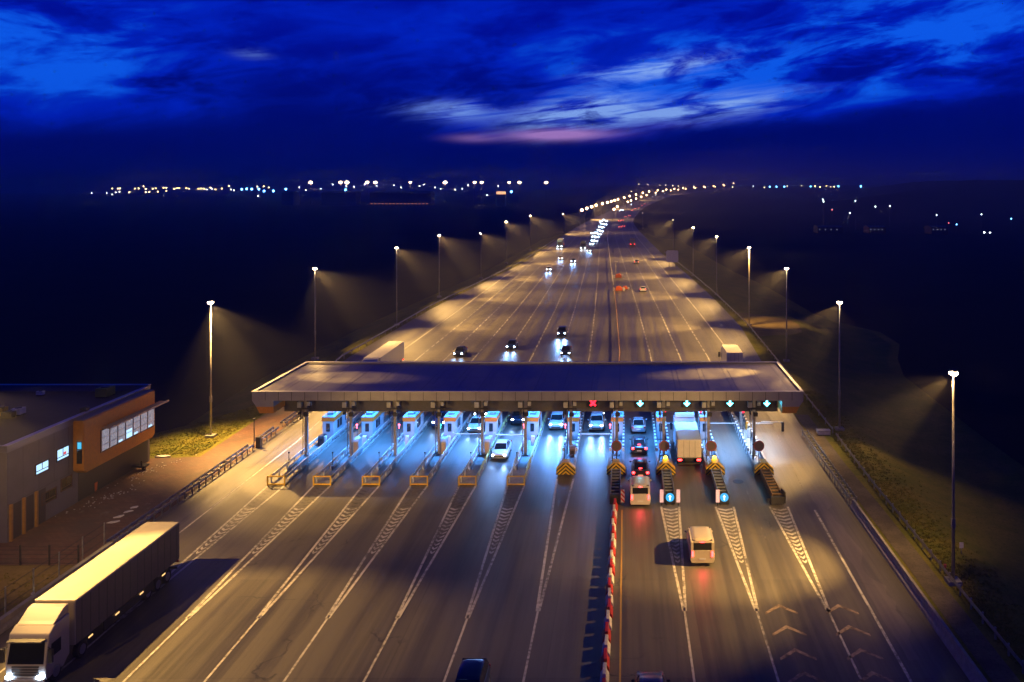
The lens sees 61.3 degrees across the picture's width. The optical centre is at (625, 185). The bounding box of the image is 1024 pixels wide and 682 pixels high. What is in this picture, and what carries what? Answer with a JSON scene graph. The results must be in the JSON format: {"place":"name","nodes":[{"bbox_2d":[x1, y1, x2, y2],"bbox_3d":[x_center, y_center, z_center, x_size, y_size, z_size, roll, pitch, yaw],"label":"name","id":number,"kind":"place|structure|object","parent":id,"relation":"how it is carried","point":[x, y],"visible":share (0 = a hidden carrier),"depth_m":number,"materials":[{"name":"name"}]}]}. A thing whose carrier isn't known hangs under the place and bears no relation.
{"place":"outdoors","nodes":[
{"label":"outdoors","id":0,"kind":"place"},
{"bbox_2d":[0,407,303,564],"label":"yard paving","id":1,"kind":"structure","parent":0,"point":[62,530],"depth_m":80.37,"materials":[{"name":"concrete"}]},
{"bbox_2d":[0,545,78,565],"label":"wire fence","id":2,"kind":"object","parent":1,"relation":"on","point":[48,554],"visible":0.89,"depth_m":67.45,"materials":[{"name":"metal"}]},
{"bbox_2d":[0,384,168,542],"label":"service building","id":3,"kind":"structure","parent":1,"relation":"on","point":[59,452],"depth_m":81.07,"materials":[{"name":"concrete"}]},
{"bbox_2d":[1,410,15,418],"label":"rooftop unit","id":4,"kind":"object","parent":3,"relation":"on","point":[8,414],"visible":1,"depth_m":81.94,"materials":[{"name":"metal"}]},
{"bbox_2d":[13,500,20,538],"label":"door","id":5,"kind":"structure","parent":3,"relation":"in","point":[16,506],"depth_m":72.79,"materials":[{"name":"grey"}]},
{"bbox_2d":[11,406,25,415],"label":"rooftop unit","id":6,"kind":"object","parent":3,"relation":"on","point":[19,410],"visible":0.88,"depth_m":83.02,"materials":[{"name":"grey metal"}]},
{"bbox_2d":[26,494,33,531],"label":"door","id":7,"kind":"structure","parent":3,"relation":"in","point":[30,499],"depth_m":74.37,"materials":[{"name":"grey"}]},
{"bbox_2d":[35,459,48,475],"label":"window","id":8,"kind":"structure","parent":3,"relation":"in","point":[41,467],"depth_m":75.91,"materials":[{"name":"white"}]},
{"bbox_2d":[39,487,45,523],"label":"door","id":9,"kind":"structure","parent":3,"relation":"in","point":[42,509],"depth_m":76.04,"materials":[{"name":"brown"}]},
{"bbox_2d":[41,486,56,505],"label":"window","id":10,"kind":"structure","parent":3,"relation":"in","point":[51,494],"depth_m":77.05,"materials":[{"name":"black glass"}]},
{"bbox_2d":[56,444,69,462],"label":"window","id":11,"kind":"structure","parent":3,"relation":"in","point":[62,453],"depth_m":78.74,"materials":[{"name":"white"}]},
{"bbox_2d":[61,474,71,491],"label":"window","id":12,"kind":"structure","parent":3,"relation":"in","point":[66,482],"depth_m":79.26,"materials":[{"name":"glass"}]},
{"bbox_2d":[95,385,114,397],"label":"roof hatch","id":13,"kind":"object","parent":3,"relation":"on","point":[105,391],"visible":1,"depth_m":89.96,"materials":[{"name":"grey"}]},
{"bbox_2d":[101,429,109,451],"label":"window","id":14,"kind":"structure","parent":3,"relation":"in","point":[105,441],"depth_m":83.35,"materials":[{"name":"white glass"}]},
{"bbox_2d":[110,426,117,446],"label":"window","id":15,"kind":"structure","parent":3,"relation":"in","point":[113,432],"depth_m":84.81,"materials":[{"name":"white glass"}]},
{"bbox_2d":[118,422,124,443],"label":"window","id":16,"kind":"structure","parent":3,"relation":"in","point":[121,428],"depth_m":86.16,"materials":[{"name":"white glass"}]},
{"bbox_2d":[126,419,132,438],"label":"window","id":17,"kind":"structure","parent":3,"relation":"in","point":[129,424],"depth_m":87.53,"materials":[{"name":"white glass"}]},
{"bbox_2d":[133,415,140,435],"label":"window","id":18,"kind":"structure","parent":3,"relation":"in","point":[136,421],"depth_m":88.79,"materials":[{"name":"white glass"}]},
{"bbox_2d":[140,412,147,431],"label":"window","id":19,"kind":"structure","parent":3,"relation":"in","point":[143,417],"depth_m":90.08,"materials":[{"name":"white glass"}]},
{"bbox_2d":[148,409,154,427],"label":"window","id":20,"kind":"structure","parent":3,"relation":"in","point":[151,419],"depth_m":91.48,"materials":[{"name":"white glass"}]},
{"bbox_2d":[106,443,253,542],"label":"guardrail","id":21,"kind":"object","parent":1,"relation":"on","point":[130,527],"visible":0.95,"depth_m":81.22,"materials":[{"name":"metal"}]},
{"bbox_2d":[282,191,299,204],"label":"warehouse","id":22,"kind":"structure","parent":0,"point":[290,197],"depth_m":1500.00,"materials":[{"name":"blue"}]},
{"bbox_2d":[370,191,434,204],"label":"warehouse","id":23,"kind":"structure","parent":0,"point":[402,197],"depth_m":1500.00,"materials":[{"name":"blue"}]},
{"bbox_2d":[0,185,969,681],"bbox_3d":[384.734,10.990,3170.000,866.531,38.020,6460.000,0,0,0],"label":"road","id":24,"kind":"structure","parent":0,"point":[726,637],"depth_m":68.91,"materials":[{"name":"asphalt"}]},
{"bbox_2d":[0,542,113,634],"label":"concrete barrier","id":25,"kind":"object","parent":24,"relation":"on","point":[11,617],"visible":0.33,"depth_m":60.62,"materials":[{"name":"concrete"}]},
{"bbox_2d":[0,522,179,681],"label":"lorry","id":26,"kind":"object","parent":24,"relation":"on","point":[75,608],"visible":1,"depth_m":55.53,"materials":[{"name":"grey"}]},
{"bbox_2d":[51,637,60,654],"bbox_3d":[-34.618,28.000,51.825,0.015,0.800,0.950,0,0,0],"label":"side window","id":27,"kind":"structure","parent":26,"relation":"in","point":[56,644],"depth_m":51.88,"materials":[{"name":"black glass"}]},
{"bbox_2d":[253,418,261,447],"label":"gate post","id":28,"kind":"object","parent":24,"relation":"on","point":[258,441],"visible":0.93,"depth_m":97.77,"materials":[{"name":"metal"}]},
{"bbox_2d":[255,426,278,443],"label":"guardrail","id":29,"kind":"object","parent":24,"relation":"on","point":[266,433],"visible":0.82,"depth_m":101.65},
{"bbox_2d":[280,411,302,425],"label":"guardrail","id":30,"kind":"object","parent":24,"relation":"on","point":[287,418],"visible":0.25,"depth_m":108.12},
{"bbox_2d":[267,411,366,485],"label":"toll island","id":31,"kind":"structure","parent":24,"relation":"on","point":[292,470],"depth_m":92.48,"materials":[{"name":"concrete"}]},
{"bbox_2d":[322,411,345,439],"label":"toll booth","id":32,"kind":"object","parent":31,"relation":"on","point":[333,422],"visible":0.85,"depth_m":100.60,"materials":[{"name":"white"}]},
{"bbox_2d":[313,411,403,485],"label":"toll island","id":33,"kind":"structure","parent":24,"relation":"on","point":[335,472],"depth_m":91.82,"materials":[{"name":"concrete"}]},
{"bbox_2d":[353,436,361,454],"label":"payment kiosk","id":34,"kind":"object","parent":33,"relation":"on","point":[357,442],"visible":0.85,"depth_m":94.63,"materials":[{"name":"beige"}]},
{"bbox_2d":[361,411,383,439],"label":"toll booth","id":35,"kind":"object","parent":33,"relation":"on","point":[372,422],"visible":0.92,"depth_m":100.60,"materials":[{"name":"white"}]},
{"bbox_2d":[363,341,403,360],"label":"lorry","id":36,"kind":"object","parent":24,"relation":"on","point":[391,351],"visible":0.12,"depth_m":136.13,"materials":[{"name":"metal"}]},
{"bbox_2d":[362,411,436,485],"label":"toll island","id":37,"kind":"structure","parent":24,"relation":"on","point":[383,470],"depth_m":92.82,"materials":[{"name":"concrete"}]},
{"bbox_2d":[403,411,423,439],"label":"toll booth","id":38,"kind":"object","parent":37,"relation":"on","point":[413,422],"visible":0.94,"depth_m":100.33,"materials":[{"name":"white"}]},
{"bbox_2d":[432,411,447,426],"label":"car","id":39,"kind":"object","parent":24,"relation":"on","point":[442,418],"visible":0.37,"depth_m":105.89,"materials":[{"name":"blue paint"}]},
{"bbox_2d":[410,411,474,485],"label":"toll island","id":40,"kind":"structure","parent":24,"relation":"on","point":[429,470],"depth_m":91.81,"materials":[{"name":"concrete"}]},
{"bbox_2d":[440,436,447,454],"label":"payment kiosk","id":41,"kind":"object","parent":40,"relation":"on","point":[443,443],"visible":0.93,"depth_m":94.60,"materials":[{"name":"beige"}]},
{"bbox_2d":[444,411,462,439],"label":"toll booth","id":42,"kind":"object","parent":40,"relation":"on","point":[453,421],"visible":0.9,"depth_m":100.39,"materials":[{"name":"white"}]},
{"bbox_2d":[336,239,554,360],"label":"guardrail","id":43,"kind":"object","parent":24,"relation":"on","point":[528,257],"visible":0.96,"depth_m":206.87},
{"bbox_2d":[0,215,912,681],"bbox_3d":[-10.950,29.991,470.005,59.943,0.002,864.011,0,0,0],"label":"road markings","id":44,"kind":"object","parent":24,"relation":"on","point":[468,613],"visible":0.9,"depth_m":69.83,"materials":[{"name":"white paint"}]},
{"bbox_2d":[453,346,467,355],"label":"car","id":45,"kind":"object","parent":24,"relation":"on","point":[460,350],"visible":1,"depth_m":150.63,"materials":[{"name":"blue paint"}]},
{"bbox_2d":[404,304,535,357],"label":"rumble strips marking","id":46,"kind":"object","parent":24,"relation":"on","point":[475,334],"visible":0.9,"depth_m":172.33,"materials":[{"name":"paint"}]},
{"bbox_2d":[455,658,490,681],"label":"car","id":47,"kind":"object","parent":24,"relation":"on","point":[474,670],"visible":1,"depth_m":50.01,"materials":[{"name":"blue paint"}]},
{"bbox_2d":[467,415,484,431],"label":"car","id":48,"kind":"object","parent":24,"relation":"on","point":[474,424],"visible":0.69,"depth_m":104.37,"materials":[{"name":"white paint"}]},
{"bbox_2d":[458,411,512,485],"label":"toll island","id":49,"kind":"structure","parent":24,"relation":"on","point":[474,471],"depth_m":91.48,"materials":[{"name":"concrete"}]},
{"bbox_2d":[484,436,491,454],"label":"payment kiosk","id":50,"kind":"object","parent":49,"relation":"on","point":[487,442],"visible":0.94,"depth_m":94.60,"materials":[{"name":"beige"}]},
{"bbox_2d":[485,411,501,436],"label":"toll booth","id":51,"kind":"object","parent":49,"relation":"on","point":[493,421],"visible":0.81,"depth_m":100.30,"materials":[{"name":"white"}]},
{"bbox_2d":[491,439,511,458],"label":"car","id":52,"kind":"object","parent":24,"relation":"on","point":[502,448],"visible":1,"depth_m":94.29,"materials":[{"name":"white paint"}]},
{"bbox_2d":[506,339,517,348],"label":"car","id":53,"kind":"object","parent":24,"relation":"on","point":[512,343],"visible":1,"depth_m":157.11,"materials":[{"name":"blue paint"}]},
{"bbox_2d":[510,411,527,423],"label":"car","id":54,"kind":"object","parent":24,"relation":"on","point":[515,418],"visible":0.45,"depth_m":106.91,"materials":[{"name":"blue paint"}]},
{"bbox_2d":[507,411,548,485],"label":"toll island","id":55,"kind":"structure","parent":24,"relation":"on","point":[519,472],"depth_m":92.05,"materials":[{"name":"concrete"}]},
{"bbox_2d":[251,361,803,455],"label":"toll canopy","id":56,"kind":"object","parent":55,"relation":"on","point":[520,386],"visible":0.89,"depth_m":95.20,"materials":[{"name":"grey"}]},
{"bbox_2d":[527,411,541,439],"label":"toll booth","id":57,"kind":"object","parent":55,"relation":"on","point":[534,421],"visible":0.76,"depth_m":100.30,"materials":[{"name":"white"}]},
{"bbox_2d":[548,411,565,428],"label":"car","id":58,"kind":"object","parent":24,"relation":"on","point":[557,419],"visible":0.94,"depth_m":105.56,"materials":[{"name":"white paint"}]},
{"bbox_2d":[556,326,567,336],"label":"car","id":59,"kind":"object","parent":24,"relation":"on","point":[562,331],"visible":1,"depth_m":170.18,"materials":[{"name":"blue paint"}]},
{"bbox_2d":[560,345,571,355],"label":"car","id":60,"kind":"object","parent":24,"relation":"on","point":[566,349],"visible":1,"depth_m":151.30,"materials":[{"name":"blue paint"}]},
{"bbox_2d":[556,411,585,474],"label":"toll island","id":61,"kind":"structure","parent":24,"relation":"on","point":[566,465],"depth_m":92.66,"materials":[{"name":"concrete"}]},
{"bbox_2d":[568,411,580,439],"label":"toll booth","id":62,"kind":"object","parent":61,"relation":"on","point":[576,420],"visible":0.56,"depth_m":100.30,"materials":[{"name":"white"}]},
{"bbox_2d":[587,411,605,429],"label":"car","id":63,"kind":"object","parent":24,"relation":"on","point":[597,420],"visible":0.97,"depth_m":105.15,"materials":[{"name":"white paint"}]},
{"bbox_2d":[600,662,608,681],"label":"barrier block","id":64,"kind":"object","parent":24,"relation":"on","point":[604,672],"depth_m":51.58,"materials":[{"name":"white plastic"}]},
{"bbox_2d":[601,648,609,671],"bbox_3d":[-1.285,29.586,53.280,0.555,0.820,1.600,0,0,-1],"label":"barrier block","id":65,"kind":"object","parent":24,"relation":"on","point":[605,657],"depth_m":53.06,"materials":[{"name":"red plastic"}]},
{"bbox_2d":[601,634,610,657],"bbox_3d":[-1.264,29.586,54.900,0.554,0.820,1.600,0,0,1],"label":"barrier block","id":66,"kind":"object","parent":24,"relation":"on","point":[606,644],"depth_m":54.67,"materials":[{"name":"white plastic"}]},
{"bbox_2d":[602,622,610,643],"bbox_3d":[-1.263,29.586,56.520,0.554,0.820,1.600,0,0,0],"label":"barrier block","id":67,"kind":"object","parent":24,"relation":"on","point":[606,630],"depth_m":56.30,"materials":[{"name":"red plastic"}]},
{"bbox_2d":[604,610,611,630],"bbox_3d":[-1.222,29.586,58.140,0.554,0.820,1.600,0,0,-1],"label":"barrier block","id":68,"kind":"object","parent":24,"relation":"on","point":[607,618],"depth_m":57.96,"materials":[{"name":"white plastic"}]},
{"bbox_2d":[610,468,620,503],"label":"crash cushion","id":69,"kind":"object","parent":24,"relation":"on","point":[615,487],"visible":0.98,"depth_m":82.54,"materials":[{"name":"black rubber"}]},
{"bbox_2d":[606,411,625,474],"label":"toll island","id":70,"kind":"structure","parent":24,"relation":"on","point":[615,463],"depth_m":92.67,"materials":[{"name":"concrete"}]},
{"bbox_2d":[611,441,621,458],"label":"round sign","id":71,"kind":"object","parent":70,"relation":"on","point":[616,446],"visible":0.94,"depth_m":92.24,"materials":[{"name":"red"}]},
{"bbox_2d":[611,411,622,439],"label":"toll booth","id":72,"kind":"object","parent":70,"relation":"on","point":[620,425],"visible":0.6,"depth_m":100.30,"materials":[{"name":"white"}]},
{"bbox_2d":[629,417,646,431],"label":"car","id":73,"kind":"object","parent":24,"relation":"on","point":[638,424],"visible":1,"depth_m":103.63,"materials":[{"name":"grey paint"}]},
{"bbox_2d":[629,436,647,453],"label":"car","id":74,"kind":"object","parent":24,"relation":"on","point":[638,444],"visible":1,"depth_m":95.38,"materials":[{"name":"grey paint"}]},
{"bbox_2d":[627,476,651,504],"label":"van","id":75,"kind":"object","parent":24,"relation":"on","point":[639,490],"visible":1,"depth_m":79.57,"materials":[{"name":"beige paint"}]},
{"bbox_2d":[629,459,650,476],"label":"car","id":76,"kind":"object","parent":24,"relation":"on","point":[639,467],"visible":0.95,"depth_m":87.52,"materials":[{"name":"grey paint"}]},
{"bbox_2d":[631,671,669,681],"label":"car","id":77,"kind":"object","parent":24,"relation":"on","point":[649,676],"visible":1,"depth_m":49.48,"materials":[{"name":"black paint"}]},
{"bbox_2d":[651,411,675,474],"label":"toll island","id":78,"kind":"structure","parent":24,"relation":"on","point":[661,462],"depth_m":94.13,"materials":[{"name":"concrete"}]},
{"bbox_2d":[656,411,665,439],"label":"toll booth","id":79,"kind":"object","parent":78,"relation":"on","point":[657,427],"visible":0.59,"depth_m":100.30,"materials":[{"name":"white"}]},
{"bbox_2d":[661,468,674,503],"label":"crash cushion","id":80,"kind":"object","parent":24,"relation":"on","point":[667,481],"visible":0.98,"depth_m":83.38,"materials":[{"name":"black rubber"}]},
{"bbox_2d":[666,250,677,266],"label":"road sign","id":81,"kind":"object","parent":24,"relation":"on","point":[671,255],"visible":1,"depth_m":317.92,"materials":[{"name":"white"}]},
{"bbox_2d":[670,412,700,463],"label":"box truck","id":82,"kind":"object","parent":24,"relation":"on","point":[687,440],"visible":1,"depth_m":92.00,"materials":[{"name":"metal"}]},
{"bbox_2d":[684,526,714,562],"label":"van","id":83,"kind":"object","parent":24,"relation":"on","point":[700,541],"visible":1,"depth_m":67.27,"materials":[{"name":"beige paint"}]},
{"bbox_2d":[689,411,724,474],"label":"toll island","id":84,"kind":"structure","parent":24,"relation":"on","point":[709,463],"depth_m":92.41,"materials":[{"name":"concrete"}]},
{"bbox_2d":[698,411,706,439],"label":"toll booth","id":85,"kind":"object","parent":84,"relation":"on","point":[701,423],"visible":0.52,"depth_m":100.30,"materials":[{"name":"white"}]},
{"bbox_2d":[711,468,728,503],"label":"crash cushion","id":86,"kind":"object","parent":24,"relation":"on","point":[718,480],"visible":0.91,"depth_m":84.14,"materials":[{"name":"black rubber"}]},
{"bbox_2d":[718,344,742,360],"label":"lorry","id":87,"kind":"object","parent":24,"relation":"on","point":[731,352],"visible":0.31,"depth_m":134.86,"materials":[{"name":"metal"}]},
{"bbox_2d":[727,411,773,474],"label":"toll island","id":88,"kind":"structure","parent":24,"relation":"on","point":[744,439],"depth_m":97.62,"materials":[{"name":"concrete"}]},
{"bbox_2d":[754,441,763,461],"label":"round sign","id":89,"kind":"object","parent":88,"relation":"on","point":[758,446],"visible":0.99,"depth_m":92.24,"materials":[{"name":"red"}]},
{"bbox_2d":[760,468,785,504],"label":"crash cushion","id":90,"kind":"object","parent":24,"relation":"on","point":[777,495],"visible":1,"depth_m":82.25,"materials":[{"name":"metal"}]},
{"bbox_2d":[802,430,857,503],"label":"guardrail","id":91,"kind":"object","parent":24,"relation":"on","point":[851,492],"visible":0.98,"depth_m":89.65,"materials":[{"name":"metal"}]},
{"bbox_2d":[809,491,919,659],"bbox_3d":[18.656,29.996,69.000,1.735,0.001,30.000,0,0,0],"label":"road patch","id":92,"kind":"object","parent":24,"relation":"on","point":[899,628],"visible":1,"depth_m":64.07,"materials":[{"name":"asphalt"}]},
{"bbox_2d":[850,499,987,681],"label":"concrete barrier","id":93,"kind":"object","parent":24,"relation":"on","point":[964,660],"visible":1,"depth_m":60.55,"materials":[{"name":"concrete"}]},
{"bbox_2d":[0,180,1023,681],"bbox_3d":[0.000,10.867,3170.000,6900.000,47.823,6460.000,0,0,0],"label":"ground","id":94,"kind":"structure","parent":0,"point":[114,288],"depth_m":267.99,"materials":[{"name":"green plant"}]},
{"bbox_2d":[0,566,72,616],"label":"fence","id":95,"kind":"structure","parent":94,"relation":"on","point":[13,572],"depth_m":65.05,"materials":[{"name":"metal"}]},
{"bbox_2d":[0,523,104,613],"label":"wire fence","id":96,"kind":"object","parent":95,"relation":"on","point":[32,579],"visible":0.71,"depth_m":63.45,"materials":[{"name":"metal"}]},
{"bbox_2d":[205,301,216,437],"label":"lamp mast","id":97,"kind":"object","parent":94,"relation":"on","point":[211,435],"visible":0.99,"depth_m":101.92,"materials":[{"name":"metal"}]},
{"bbox_2d":[311,267,318,360],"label":"lamp mast","id":98,"kind":"object","parent":94,"relation":"on","point":[314,358],"visible":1,"depth_m":147.93,"materials":[{"name":"metal"}]},
{"bbox_2d":[321,191,360,204],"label":"warehouse","id":99,"kind":"structure","parent":94,"relation":"on","point":[340,197],"depth_m":1500.00,"materials":[{"name":"grey"}]},
{"bbox_2d":[496,191,505,205],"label":"lit kiosk","id":100,"kind":"object","parent":94,"relation":"on","point":[500,198],"visible":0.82,"depth_m":1400.30,"materials":[{"name":"black"}]},
{"bbox_2d":[664,251,832,432],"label":"guardrail","id":101,"kind":"object","parent":94,"relation":"on","point":[826,421],"visible":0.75,"depth_m":154.13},
{"bbox_2d":[783,267,789,361],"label":"lamp mast","id":102,"kind":"object","parent":94,"relation":"on","point":[786,359],"visible":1,"depth_m":145.90,"materials":[{"name":"metal"}]},
{"bbox_2d":[813,225,842,232],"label":"warehouse","id":103,"kind":"structure","parent":94,"relation":"on","point":[827,228],"depth_m":600.00,"materials":[{"name":"grey"}]},
{"bbox_2d":[834,301,844,430],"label":"lamp mast","id":104,"kind":"object","parent":94,"relation":"on","point":[839,427],"visible":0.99,"depth_m":104.91,"materials":[{"name":"metal"}]},
{"bbox_2d":[863,225,885,232],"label":"warehouse","id":105,"kind":"structure","parent":94,"relation":"on","point":[874,228],"depth_m":600.00,"materials":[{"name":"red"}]},
{"bbox_2d":[796,415,1020,681],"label":"footpath","id":106,"kind":"structure","parent":94,"relation":"on","point":[991,661],"depth_m":65.47,"materials":[{"name":"concrete"}]},
{"bbox_2d":[836,433,1023,673],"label":"guardrail","id":107,"kind":"object","parent":94,"relation":"on","point":[1007,645],"visible":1,"depth_m":66.44,"materials":[{"name":"metal"}]},
{"bbox_2d":[944,370,961,585],"bbox_3d":[24.750,22.120,64.485,1.000,16.400,1.031,0,0,0],"label":"lamp mast","id":108,"kind":"object","parent":94,"relation":"on","point":[947,580],"visible":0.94,"depth_m":64.42,"materials":[{"name":"metal"}]},
{"bbox_2d":[0,0,1023,192],"label":"sky","id":109,"kind":"structure","parent":0,"point":[97,96],"materials":[{"name":"blue"}]},
{"bbox_2d":[737,312,801,335],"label":"sand lot","id":110,"kind":"structure","parent":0,"point":[761,325],"depth_m":183.36,"materials":[{"name":"sand"}]},
{"bbox_2d":[925,225,948,233],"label":"warehouse","id":111,"kind":"structure","parent":0,"point":[936,229],"depth_m":600.00,"materials":[{"name":"grey"}]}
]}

